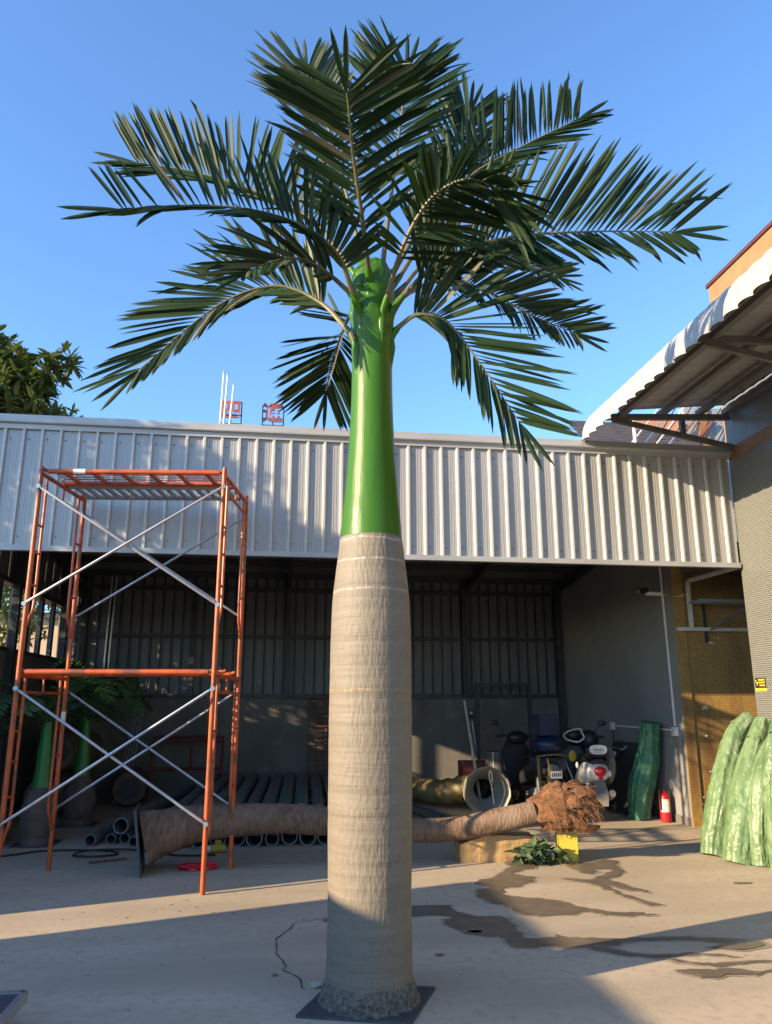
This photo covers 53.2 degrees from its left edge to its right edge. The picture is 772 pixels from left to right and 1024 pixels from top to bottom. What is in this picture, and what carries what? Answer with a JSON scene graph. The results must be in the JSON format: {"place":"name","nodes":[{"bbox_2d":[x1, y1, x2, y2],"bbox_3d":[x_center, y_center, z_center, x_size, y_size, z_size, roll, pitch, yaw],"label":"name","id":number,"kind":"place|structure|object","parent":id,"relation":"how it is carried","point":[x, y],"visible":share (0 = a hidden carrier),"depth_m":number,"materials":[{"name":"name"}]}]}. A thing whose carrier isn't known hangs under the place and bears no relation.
{"place":"outdoors","nodes":[
{"label":"outdoors","id":0,"kind":"place"},
{"bbox_2d":[0,803,9,829],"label":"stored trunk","id":1,"kind":"object","parent":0,"point":[7,814],"visible":0.16,"depth_m":8.66,"materials":[{"name":"grey"}]},
{"bbox_2d":[219,371,224,422],"bbox_3d":[-6.596,-3.967,30.755,0.148,3.581,0.084,2,-14,-7],"label":"white pole","id":2,"kind":"object","parent":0,"point":[221,397],"visible":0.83,"depth_m":30.88,"materials":[{"name":"metal"}]},
{"bbox_2d":[223,373,228,422],"bbox_3d":[-6.452,-3.924,30.764,0.178,3.501,0.084,2,-14,-7],"label":"white pole","id":3,"kind":"object","parent":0,"point":[225,398],"visible":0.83,"depth_m":30.90,"materials":[{"name":"plastic"}]},
{"bbox_2d":[229,383,234,423],"bbox_3d":[-6.224,-3.702,30.740,0.238,3.062,0.084,2,-14,-7],"label":"white pole","id":4,"kind":"object","parent":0,"point":[231,403],"visible":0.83,"depth_m":30.88,"materials":[{"name":"plastic"}]},
{"bbox_2d":[0,791,701,871],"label":"shed floor","id":5,"kind":"structure","parent":0,"point":[620,834],"depth_m":8.31,"materials":[{"name":"concrete"}]},
{"bbox_2d":[23,770,72,813],"bbox_3d":[-4.688,3.951,10.885,0.611,0.617,1.520,3,-14,-13],"label":"stored trunk","id":6,"kind":"object","parent":5,"relation":"on","point":[65,776],"visible":0.13,"depth_m":10.26,"materials":[{"name":"grey"}]},
{"bbox_2d":[36,729,103,771],"bbox_3d":[-4.540,3.438,11.142,0.584,0.567,1.538,2,-14,-7],"label":"stored trunk","id":7,"kind":"object","parent":6,"relation":"on","point":[70,747],"visible":0.45,"depth_m":10.53,"materials":[{"name":"grey"}]},
{"bbox_2d":[0,677,137,847],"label":"palm","id":8,"kind":"object","parent":5,"relation":"on","point":[34,828],"visible":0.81,"depth_m":8.57,"materials":[{"name":"plant"}]},
{"bbox_2d":[37,657,146,771],"bbox_3d":[-4.541,3.320,11.638,1.767,2.186,1.510,10,-17,-35],"label":"palm","id":9,"kind":"object","parent":5,"relation":"on","point":[51,683],"visible":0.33,"depth_m":11.60,"materials":[{"name":"plant"}]},
{"bbox_2d":[30,683,154,827],"bbox_3d":[-3.986,3.138,10.047,1.772,1.770,1.670,2,-14,-7],"label":"palm","id":10,"kind":"object","parent":5,"relation":"on","point":[78,811],"visible":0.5,"depth_m":9.84,"materials":[{"name":"plant"}]},
{"bbox_2d":[84,822,113,846],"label":"steel pipe","id":11,"kind":"object","parent":5,"relation":"on","point":[95,837],"visible":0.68,"depth_m":8.57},
{"bbox_2d":[89,857,126,863],"bbox_3d":[-2.721,3.415,7.545,0.362,0.020,0.020,10,-17,-34],"label":"rusty rod","id":12,"kind":"object","parent":5,"relation":"on","point":[108,860],"visible":1,"depth_m":7.54,"materials":[{"name":"brown"}]},
{"bbox_2d":[1,848,215,857],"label":"black hose","id":13,"kind":"object","parent":5,"relation":"on","point":[102,850],"visible":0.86,"depth_m":7.92,"materials":[{"name":"black"}]},
{"bbox_2d":[106,831,121,844],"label":"steel pipe","id":14,"kind":"object","parent":5,"relation":"on","point":[113,837],"visible":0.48,"depth_m":8.56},
{"bbox_2d":[112,766,147,804],"bbox_3d":[-4.018,4.287,12.112,0.547,0.552,1.270,4,-15,-16],"label":"stored trunk","id":15,"kind":"object","parent":5,"relation":"on","point":[129,788],"visible":0.92,"depth_m":11.54,"materials":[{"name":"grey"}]},
{"bbox_2d":[113,677,150,802],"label":"leaning rods","id":16,"kind":"object","parent":5,"relation":"on","point":[136,729],"visible":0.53,"depth_m":12.72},
{"bbox_2d":[128,834,135,846],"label":"steel pipe","id":17,"kind":"object","parent":5,"relation":"on","point":[132,841],"visible":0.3,"depth_m":8.42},
{"bbox_2d":[119,804,174,843],"bbox_3d":[-3.002,4.082,10.402,0.108,0.110,3.852,1,-14,-3],"label":"steel pipe","id":18,"kind":"object","parent":5,"relation":"on","point":[125,837],"visible":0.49,"depth_m":8.66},
{"bbox_2d":[113,783,195,833],"bbox_3d":[-3.014,3.933,10.380,0.167,0.170,3.865,1,-14,-2],"label":"steel pipe","id":19,"kind":"object","parent":18,"relation":"on","point":[124,824],"visible":0.81,"depth_m":9.80,"materials":[{"name":"metal"}]},
{"bbox_2d":[145,735,224,801],"bbox_3d":[-3.254,4.158,12.527,1.192,0.999,0.251,2,-14,-10],"label":"spare frame","id":20,"kind":"object","parent":5,"relation":"on","point":[222,741],"visible":0.92,"depth_m":12.63,"materials":[{"name":"metal"}]},
{"bbox_2d":[207,840,225,852],"bbox_3d":[-1.773,3.473,7.997,0.205,0.124,0.084,5,-15,-19],"label":"yellow coupling","id":21,"kind":"object","parent":5,"relation":"on","point":[218,846],"visible":0.82,"depth_m":7.97,"materials":[{"name":"yellow plastic"}]},
{"bbox_2d":[233,836,245,846],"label":"steel pipe","id":22,"kind":"object","parent":5,"relation":"on","point":[238,841],"visible":0.23,"depth_m":8.54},
{"bbox_2d":[246,790,266,847],"bbox_3d":[-1.658,4.058,10.450,0.177,0.180,4.416,1,-14,-6],"label":"steel pipe","id":23,"kind":"object","parent":5,"relation":"on","point":[253,841],"visible":0.36,"depth_m":8.49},
{"bbox_2d":[265,791,280,845],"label":"steel pipe","id":24,"kind":"object","parent":5,"relation":"on","point":[271,839],"visible":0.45,"depth_m":8.58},
{"bbox_2d":[281,790,297,844],"bbox_3d":[-1.283,4.080,10.541,0.177,0.180,4.330,1,-14,-6],"label":"steel pipe","id":25,"kind":"object","parent":5,"relation":"on","point":[289,839],"visible":0.34,"depth_m":8.63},
{"bbox_2d":[299,790,315,845],"bbox_3d":[-1.082,4.076,10.525,0.177,0.180,4.416,1,-14,-6],"label":"steel pipe","id":26,"kind":"object","parent":5,"relation":"on","point":[307,840],"visible":0.36,"depth_m":8.62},
{"bbox_2d":[307,695,328,794],"bbox_3d":[-1.116,3.999,13.275,0.475,1.660,0.172,2,-14,-7],"label":"lattice rack","id":27,"kind":"object","parent":5,"relation":"on","point":[316,731],"visible":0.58,"depth_m":13.30,"materials":[{"name":"brown"}]},
{"bbox_2d":[317,790,327,844],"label":"steel pipe","id":28,"kind":"object","parent":5,"relation":"on","point":[322,840],"visible":0.2,"depth_m":8.65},
{"bbox_2d":[0,413,740,826],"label":"warehouse","id":29,"kind":"structure","parent":5,"relation":"on","point":[518,569],"depth_m":11.09,"materials":[{"name":"paint"}]},
{"bbox_2d":[100,576,117,695],"bbox_3d":[-4.767,2.123,13.268,0.126,2.100,0.036,2,-14,-7],"label":"galvanised conduit","id":30,"kind":"object","parent":29,"relation":"attached to","point":[112,622],"visible":0.65,"depth_m":13.30,"materials":[{"name":"metal"}]},
{"bbox_2d":[468,710,475,747],"bbox_3d":[1.554,3.941,13.756,0.164,0.772,0.060,2,-14,-7],"label":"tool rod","id":31,"kind":"object","parent":29,"relation":"attached to","point":[470,714],"visible":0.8,"depth_m":13.80,"materials":[{"name":"metal"}]},
{"bbox_2d":[609,567,678,740],"bbox_3d":[3.676,2.218,11.375,0.048,3.601,2.141,2,-14,-7],"label":"electrical conduit","id":32,"kind":"object","parent":29,"relation":"attached to","point":[673,730],"visible":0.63,"depth_m":10.46,"materials":[{"name":"white plastic"}]},
{"bbox_2d":[636,587,688,596],"bbox_3d":[3.789,1.101,10.546,0.681,0.177,0.256,-6,-15,24],"label":"security camera","id":33,"kind":"object","parent":29,"relation":"attached to","point":[644,590],"visible":1,"depth_m":10.62,"materials":[{"name":"black plastic"}]},
{"bbox_2d":[412,809,434,817],"bbox_3d":[0.476,4.109,10.452,0.070,0.045,3.296,4,-15,-17],"label":"steel bar","id":34,"kind":"object","parent":5,"relation":"on","point":[419,814],"visible":0.29,"depth_m":10.41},
{"bbox_2d":[412,806,443,817],"bbox_3d":[0.612,4.131,10.491,0.070,0.045,3.247,4,-15,-17],"label":"steel bar","id":35,"kind":"object","parent":5,"relation":"on","point":[426,812],"visible":0.14,"depth_m":10.61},
{"bbox_2d":[412,801,454,817],"bbox_3d":[0.747,4.130,10.536,0.070,0.045,3.198,4,-15,-17],"label":"steel bar","id":36,"kind":"object","parent":5,"relation":"on","point":[431,810],"visible":0.29,"depth_m":10.82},
{"bbox_2d":[412,766,510,812],"bbox_3d":[0.964,4.112,11.661,0.887,0.657,2.677,8,-16,-28],"label":"hollow trunk shell","id":37,"kind":"object","parent":5,"relation":"on","point":[451,791],"visible":0.84,"depth_m":11.33,"materials":[{"name":"grey"}]},
{"bbox_2d":[463,700,480,796],"bbox_3d":[1.292,3.600,11.445,0.042,1.560,0.461,7,-15,-25],"label":"stick","id":38,"kind":"object","parent":5,"relation":"on","point":[471,744],"visible":0.65,"depth_m":11.50,"materials":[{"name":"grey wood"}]},
{"bbox_2d":[458,760,485,803],"bbox_3d":[1.407,4.272,12.221,0.440,0.618,0.415,2,-14,-7],"label":"dark crate","id":39,"kind":"object","parent":5,"relation":"on","point":[465,767],"visible":0.14,"depth_m":12.11,"materials":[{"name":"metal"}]},
{"bbox_2d":[485,751,506,777],"bbox_3d":[1.724,4.134,11.995,0.344,0.778,0.344,2,-14,-7],"label":"grey bucket","id":40,"kind":"object","parent":5,"relation":"on","point":[498,761],"visible":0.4,"depth_m":11.92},
{"bbox_2d":[475,683,533,759],"bbox_3d":[2.057,3.920,13.368,1.060,1.865,0.210,2,-14,-7],"label":"portal frame","id":41,"kind":"object","parent":5,"relation":"on","point":[477,704],"visible":0.76,"depth_m":13.52,"materials":[{"name":"metal"}]},
{"bbox_2d":[491,714,576,803],"bbox_3d":[2.107,3.683,11.380,0.876,1.360,1.868,3,-14,-13],"label":"motor scooter","id":42,"kind":"object","parent":5,"relation":"on","point":[525,769],"visible":0.78,"depth_m":10.81,"materials":[{"name":"plastic"}]},
{"bbox_2d":[555,720,615,819],"bbox_3d":[2.829,3.622,10.939,0.876,1.265,1.865,0,-14,0],"label":"motor scooter","id":43,"kind":"object","parent":5,"relation":"on","point":[593,763],"visible":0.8,"depth_m":10.37,"materials":[{"name":"plastic"}]},
{"bbox_2d":[609,745,627,811],"bbox_3d":[3.226,3.895,11.378,0.455,0.942,0.765,2,-14,-7],"label":"motor scooter","id":44,"kind":"object","parent":5,"relation":"on","point":[618,753],"visible":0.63,"depth_m":11.11,"materials":[{"name":"black plastic"}]},
{"bbox_2d":[605,741,637,814],"bbox_3d":[3.498,3.838,11.165,0.334,0.952,1.408,2,-14,-7],"label":"dark board","id":45,"kind":"object","parent":5,"relation":"on","point":[624,764],"visible":0.21,"depth_m":11.27,"materials":[{"name":"grey"}]},
{"bbox_2d":[627,720,660,819],"bbox_3d":[3.509,3.494,10.470,0.455,1.282,0.449,2,-14,-7],"label":"wrapped bundle","id":46,"kind":"object","parent":5,"relation":"on","point":[643,779],"visible":1,"depth_m":10.37,"materials":[{"name":"plastic"}]},
{"bbox_2d":[658,785,671,822],"bbox_3d":[3.674,3.838,10.151,0.147,0.459,0.151,-4,-14,14],"label":"fire extinguisher","id":47,"kind":"object","parent":5,"relation":"on","point":[665,807],"visible":1,"depth_m":10.09,"materials":[{"name":"red paint"}]},
{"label":"steel pipe","id":48,"kind":"object","parent":5,"relation":"on","visible":0},
{"bbox_2d":[246,796,326,802],"bbox_3d":[-1.557,3.978,10.647,2.400,0.067,0.100,2,-14,-7],"label":"timber spacer","id":49,"kind":"object","parent":48,"relation":"on","point":[309,799],"depth_m":10.66,"materials":[{"name":"brown wood"}]},
{"bbox_2d":[213,773,244,803],"bbox_3d":[-2.127,3.781,10.369,0.173,0.176,4.080,1,-14,-6],"label":"steel pipe","id":50,"kind":"object","parent":49,"relation":"on","point":[224,791],"visible":0.2,"depth_m":9.98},
{"bbox_2d":[262,773,283,802],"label":"steel pipe","id":51,"kind":"object","parent":49,"relation":"on","point":[273,791],"visible":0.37,"depth_m":10.13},
{"bbox_2d":[310,773,324,805],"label":"steel pipe","id":52,"kind":"object","parent":49,"relation":"on","point":[317,797],"visible":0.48,"depth_m":10.05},
{"bbox_2d":[322,771,327,803],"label":"steel pipe","id":53,"kind":"object","parent":49,"relation":"on","point":[325,778],"visible":0.14,"depth_m":11.22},
{"bbox_3d":[-1.306,3.522,8.820,2.400,0.067,0.100,2,-14,-7],"label":"timber spacer","id":54,"kind":"object","parent":48,"relation":"on","visible":0},
{"bbox_2d":[173,773,219,806],"bbox_3d":[-2.536,3.810,10.450,0.156,0.158,4.201,2,-14,-6],"label":"steel pipe","id":55,"kind":"object","parent":54,"relation":"on","point":[193,795],"visible":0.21,"depth_m":9.68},
{"bbox_2d":[235,772,258,802],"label":"steel pipe","id":56,"kind":"object","parent":54,"relation":"on","point":[244,790],"visible":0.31,"depth_m":10.38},
{"bbox_2d":[278,771,294,803],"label":"steel pipe","id":57,"kind":"object","parent":54,"relation":"on","point":[287,792],"visible":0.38,"depth_m":10.12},
{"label":"steel pipe","id":58,"kind":"object","parent":5,"relation":"on","visible":0},
{"bbox_2d":[197,785,323,790],"bbox_3d":[-1.769,4.361,12.186,2.400,0.067,0.100,2,-14,-7],"label":"timber spacer","id":59,"kind":"object","parent":58,"relation":"on","point":[309,787],"visible":0.14,"depth_m":12.20,"materials":[{"name":"brown wood"}]},
{"bbox_2d":[190,773,229,804],"bbox_3d":[-2.336,3.790,10.407,0.173,0.176,4.146,2,-14,-6],"label":"steel pipe","id":60,"kind":"object","parent":59,"relation":"on","point":[221,782],"visible":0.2,"depth_m":10.56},
{"bbox_2d":[247,773,270,802],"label":"steel pipe","id":61,"kind":"object","parent":59,"relation":"on","point":[258,793],"visible":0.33,"depth_m":10.28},
{"bbox_2d":[294,772,308,804],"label":"steel pipe","id":62,"kind":"object","parent":59,"relation":"on","point":[301,793],"visible":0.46,"depth_m":10.10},
{"bbox_2d":[1,857,761,1010],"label":"yard litter","id":63,"kind":"object","parent":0,"point":[300,928],"visible":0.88,"depth_m":5.57,"materials":[{"name":"brown"}]},
{"bbox_2d":[0,854,771,1023],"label":"yard floor","id":64,"kind":"structure","parent":0,"point":[229,979],"depth_m":4.89,"materials":[{"name":"concrete"}]},
{"bbox_2d":[0,990,27,1023],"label":"trolley bed","id":65,"kind":"object","parent":64,"relation":"on","point":[12,1003],"visible":1,"depth_m":3.63,"materials":[{"name":"metal"}]},
{"bbox_2d":[0,466,248,894],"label":"scaffold","id":66,"kind":"object","parent":64,"relation":"on","point":[224,487],"visible":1,"depth_m":7.11,"materials":[{"name":"metal"}]},
{"bbox_2d":[177,861,217,870],"bbox_3d":[-1.774,3.316,7.233,0.397,0.060,0.249,2,-14,-7],"label":"red bag","id":67,"kind":"object","parent":64,"relation":"on","point":[211,865],"visible":0.84,"depth_m":7.16,"materials":[{"name":"red"}]},
{"bbox_2d":[275,918,322,987],"bbox_3d":[-0.583,2.757,4.874,0.308,0.001,1.423,0,-14,2],"label":"ground crack","id":68,"kind":"object","parent":64,"relation":"on","point":[283,960],"visible":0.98,"depth_m":4.69,"materials":[{"name":"grey"}]},
{"bbox_2d":[310,981,322,987],"bbox_3d":[-0.373,2.582,4.213,0.081,0.030,0.053,2,-14,-7],"label":"stone","id":69,"kind":"object","parent":64,"relation":"on","point":[316,984],"visible":0.93,"depth_m":4.20,"materials":[{"name":"grey stone"}]},
{"bbox_2d":[134,779,607,877],"bbox_3d":[-0.106,2.991,7.436,4.584,0.804,0.600,2,-14,-6],"label":"fallen palm trunk","id":70,"kind":"object","parent":64,"relation":"on","point":[570,805],"visible":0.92,"depth_m":7.42,"materials":[{"name":"wood"}]},
{"bbox_2d":[56,17,731,1023],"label":"palm tree","id":71,"kind":"object","parent":64,"relation":"on","point":[368,967],"visible":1,"depth_m":4.61,"materials":[{"name":"green plant"}]},
{"bbox_2d":[453,831,533,862],"bbox_3d":[1.088,3.337,7.707,0.785,0.251,0.320,2,-14,-7],"label":"foam block","id":72,"kind":"object","parent":64,"relation":"on","point":[490,848],"depth_m":7.56,"materials":[{"name":"plastic"}]},
{"bbox_2d":[504,836,571,866],"bbox_3d":[1.484,3.325,7.514,0.663,0.315,0.457,2,-14,-7],"label":"leaf pile","id":73,"kind":"object","parent":64,"relation":"on","point":[534,852],"visible":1,"depth_m":7.43,"materials":[{"name":"plant"}]},
{"bbox_2d":[476,861,651,915],"bbox_3d":[1.162,3.159,6.496,1.021,0.001,2.176,5,-15,-18],"label":"wet stain","id":74,"kind":"object","parent":64,"relation":"on","point":[522,905],"visible":0.97,"depth_m":6.04,"materials":[{"name":"concrete"}]},
{"bbox_2d":[555,830,578,861],"bbox_3d":[1.800,3.290,7.684,0.222,0.330,0.184,-4,-14,14],"label":"yellow tin","id":75,"kind":"object","parent":64,"relation":"on","point":[567,843],"visible":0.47,"depth_m":7.60,"materials":[{"name":"yellow metal"}]},
{"bbox_2d":[474,862,659,916],"bbox_3d":[1.169,3.163,6.500,1.064,0.001,2.243,4,-15,-17],"label":"damp fringe","id":76,"kind":"object","parent":64,"relation":"on","point":[496,874],"visible":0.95,"depth_m":5.99,"materials":[{"name":"concrete"}]},
{"bbox_2d":[412,905,737,947],"bbox_3d":[1.121,2.835,5.187,2.346,0.001,0.835,-7,-15,25],"label":"wet stain","id":77,"kind":"object","parent":64,"relation":"on","point":[496,926],"visible":0.96,"depth_m":5.18,"materials":[{"name":"concrete"}]},
{"bbox_2d":[414,905,746,948],"bbox_3d":[1.120,2.838,5.191,2.378,0.001,0.879,-6,-15,24],"label":"damp fringe","id":78,"kind":"object","parent":64,"relation":"on","point":[523,934],"visible":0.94,"depth_m":5.08,"materials":[{"name":"concrete"}]},
{"bbox_2d":[559,859,664,906],"bbox_3d":[1.876,3.237,6.796,0.698,0.001,1.882,-1,-14,4],"label":"damp fringe","id":79,"kind":"object","parent":64,"relation":"on","point":[598,871],"visible":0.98,"depth_m":6.55,"materials":[{"name":"concrete"}]},
{"bbox_2d":[564,859,661,904],"bbox_3d":[1.878,3.234,6.798,0.649,0.001,1.834,-1,-14,5],"label":"wet stain","id":80,"kind":"object","parent":64,"relation":"on","point":[602,881],"visible":0.98,"depth_m":6.96,"materials":[{"name":"concrete"}]},
{"bbox_2d":[585,945,741,958],"bbox_3d":[1.714,2.728,4.752,0.946,0.001,0.217,-3,-14,13],"label":"damp fringe","id":81,"kind":"object","parent":64,"relation":"on","point":[588,947],"visible":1,"depth_m":4.75,"materials":[{"name":"concrete"}]},
{"bbox_2d":[589,946,739,956],"bbox_3d":[1.716,2.725,4.750,0.916,0.001,0.169,-3,-14,14],"label":"wet stain","id":82,"kind":"object","parent":64,"relation":"on","point":[609,949],"visible":1,"depth_m":4.76,"materials":[{"name":"concrete"}]},
{"bbox_2d":[663,958,771,966],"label":"damp fringe","id":83,"kind":"object","parent":64,"relation":"on","point":[667,959],"visible":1,"depth_m":4.60,"materials":[{"name":"concrete"}]},
{"bbox_2d":[668,958,771,965],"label":"wet stain","id":84,"kind":"object","parent":64,"relation":"on","point":[720,963],"visible":1,"depth_m":4.59,"materials":[{"name":"concrete"}]},
{"bbox_2d":[670,220,771,826],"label":"tiled building","id":85,"kind":"structure","parent":64,"relation":"on","point":[720,672],"depth_m":10.00,"materials":[{"name":"grey tile"}]},
{"bbox_2d":[582,247,771,449],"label":"awning","id":86,"kind":"object","parent":85,"relation":"attached to","point":[717,352],"visible":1,"depth_m":7.97,"materials":[{"name":"metal"}]},
{"bbox_2d":[677,568,747,631],"bbox_3d":[4.652,1.115,9.803,1.390,0.685,1.323,2,-14,-7],"label":"angle frame","id":87,"kind":"object","parent":85,"relation":"attached to","point":[691,627],"visible":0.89,"depth_m":10.27,"materials":[{"name":"white metal"}]},
{"bbox_2d":[686,599,745,641],"bbox_3d":[4.627,1.438,10.192,1.120,0.540,0.471,2,-14,-7],"label":"wall bracket","id":88,"kind":"object","parent":85,"relation":"attached to","point":[703,602],"visible":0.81,"depth_m":10.21,"materials":[{"name":"grey"}]},
{"bbox_2d":[755,678,766,690],"bbox_3d":[4.185,1.927,8.608,0.008,0.145,0.195,2,-14,-7],"label":"warning sign","id":89,"kind":"object","parent":85,"relation":"attached to","point":[760,684],"visible":1,"depth_m":8.61,"materials":[{"name":"yellow"}]},
{"bbox_2d":[674,967,771,978],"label":"damp fringe","id":90,"kind":"object","parent":64,"relation":"on","point":[676,970],"visible":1,"depth_m":4.38,"materials":[{"name":"concrete"}]},
{"bbox_2d":[678,968,771,977],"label":"wet stain","id":91,"kind":"object","parent":64,"relation":"on","point":[719,972],"visible":1,"depth_m":4.43,"materials":[{"name":"concrete"}]},
{"bbox_2d":[700,712,754,856],"bbox_3d":[3.635,2.862,8.210,0.949,1.414,0.317,9,-16,-31],"label":"wrapped bundle","id":92,"kind":"object","parent":64,"relation":"on","point":[727,755],"visible":0.81,"depth_m":8.06,"materials":[{"name":"plastic"}]},
{"bbox_2d":[712,941,764,948],"bbox_3d":[2.247,2.759,4.897,0.400,0.001,0.131,4,-15,-16],"label":"wet stain","id":93,"kind":"object","parent":64,"relation":"on","point":[750,944],"visible":1,"depth_m":4.91,"materials":[{"name":"concrete"}]},
{"bbox_2d":[710,940,771,950],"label":"damp fringe","id":94,"kind":"object","parent":64,"relation":"on","point":[767,945],"visible":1,"depth_m":4.90,"materials":[{"name":"concrete"}]},
{"bbox_2d":[723,716,769,865],"bbox_3d":[3.670,2.782,7.814,0.848,1.379,0.324,9,-17,-33],"label":"wrapped bundle","id":95,"kind":"object","parent":64,"relation":"on","point":[736,843],"visible":0.74,"depth_m":7.64,"materials":[{"name":"plastic"}]},
{"bbox_2d":[746,738,769,866],"bbox_3d":[3.775,2.803,7.646,0.617,1.256,0.244,8,-16,-28],"label":"wrapped bundle","id":96,"kind":"object","parent":64,"relation":"on","point":[759,849],"visible":0.58,"depth_m":7.45,"materials":[{"name":"plastic"}]},
{"bbox_2d":[761,719,771,870],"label":"wrapped bundle","id":97,"kind":"object","parent":64,"relation":"on","point":[766,778],"visible":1,"depth_m":7.31,"materials":[{"name":"green"}]},
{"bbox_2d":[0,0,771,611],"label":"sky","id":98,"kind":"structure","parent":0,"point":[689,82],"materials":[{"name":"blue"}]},
{"bbox_3d":[-4.497,3.374,33.892,6.200,12.850,8.000,2,-14,-7],"label":"factory","id":99,"kind":"object","parent":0,"visible":0},
{"bbox_2d":[220,400,242,423],"bbox_3d":[-6.314,-4.034,31.383,0.885,1.012,0.182,2,-14,-7],"label":"rooftop sign","id":100,"kind":"object","parent":99,"relation":"on","point":[239,403],"visible":0.78,"depth_m":31.36,"materials":[{"name":"metal"}]},
{"bbox_2d":[262,403,283,425],"bbox_3d":[-4.629,-3.967,31.598,0.905,0.987,0.182,2,-14,-7],"label":"rooftop sign","id":101,"kind":"object","parent":99,"relation":"on","point":[272,406],"visible":0.96,"depth_m":31.55,"materials":[{"name":"metal"}]},
{"bbox_3d":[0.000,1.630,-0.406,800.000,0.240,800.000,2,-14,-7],"label":"ground","id":102,"kind":"structure","parent":0,"visible":0},
{"bbox_2d":[0,584,24,646],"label":"shrub","id":103,"kind":"object","parent":102,"relation":"on","point":[5,595],"visible":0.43,"depth_m":14.70,"materials":[{"name":"green plant"}]},
{"bbox_2d":[0,612,58,656],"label":"tan house","id":104,"kind":"structure","parent":102,"relation":"on","point":[43,641],"depth_m":20.73,"materials":[{"name":"concrete"}]},
{"bbox_2d":[0,588,60,647],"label":"shrub","id":105,"kind":"object","parent":102,"relation":"on","point":[32,627],"visible":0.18,"depth_m":16.85,"materials":[{"name":"green plant"}]},
{"bbox_2d":[0,324,86,415],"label":"broadleaf tree","id":106,"kind":"object","parent":102,"relation":"on","point":[27,386],"visible":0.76,"depth_m":12.74,"materials":[{"name":"green plant"}]},
{"bbox_2d":[17,401,82,651],"bbox_3d":[-8.009,1.427,17.129,2.232,8.520,2.208,-10,-17,35],"label":"bushy tree","id":107,"kind":"object","parent":102,"relation":"on","point":[63,408],"visible":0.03,"depth_m":17.59,"materials":[{"name":"green plant"}]},
{"bbox_2d":[45,605,60,656],"bbox_3d":[-8.287,3.546,19.275,1.881,5.453,2.027,10,-17,-35],"label":"shrub","id":108,"kind":"object","parent":102,"relation":"on","point":[58,629],"depth_m":19.39,"materials":[{"name":"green plant"}]},
{"bbox_2d":[569,407,737,541],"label":"brick house","id":109,"kind":"structure","parent":102,"relation":"on","point":[610,431],"depth_m":20.55,"materials":[{"name":"brick"}]},
{"bbox_2d":[632,421,636,441],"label":"vent pipe","id":110,"kind":"object","parent":109,"relation":"attached to","point":[634,435],"visible":0.1,"depth_m":18.73,"materials":[{"name":"white plastic"}]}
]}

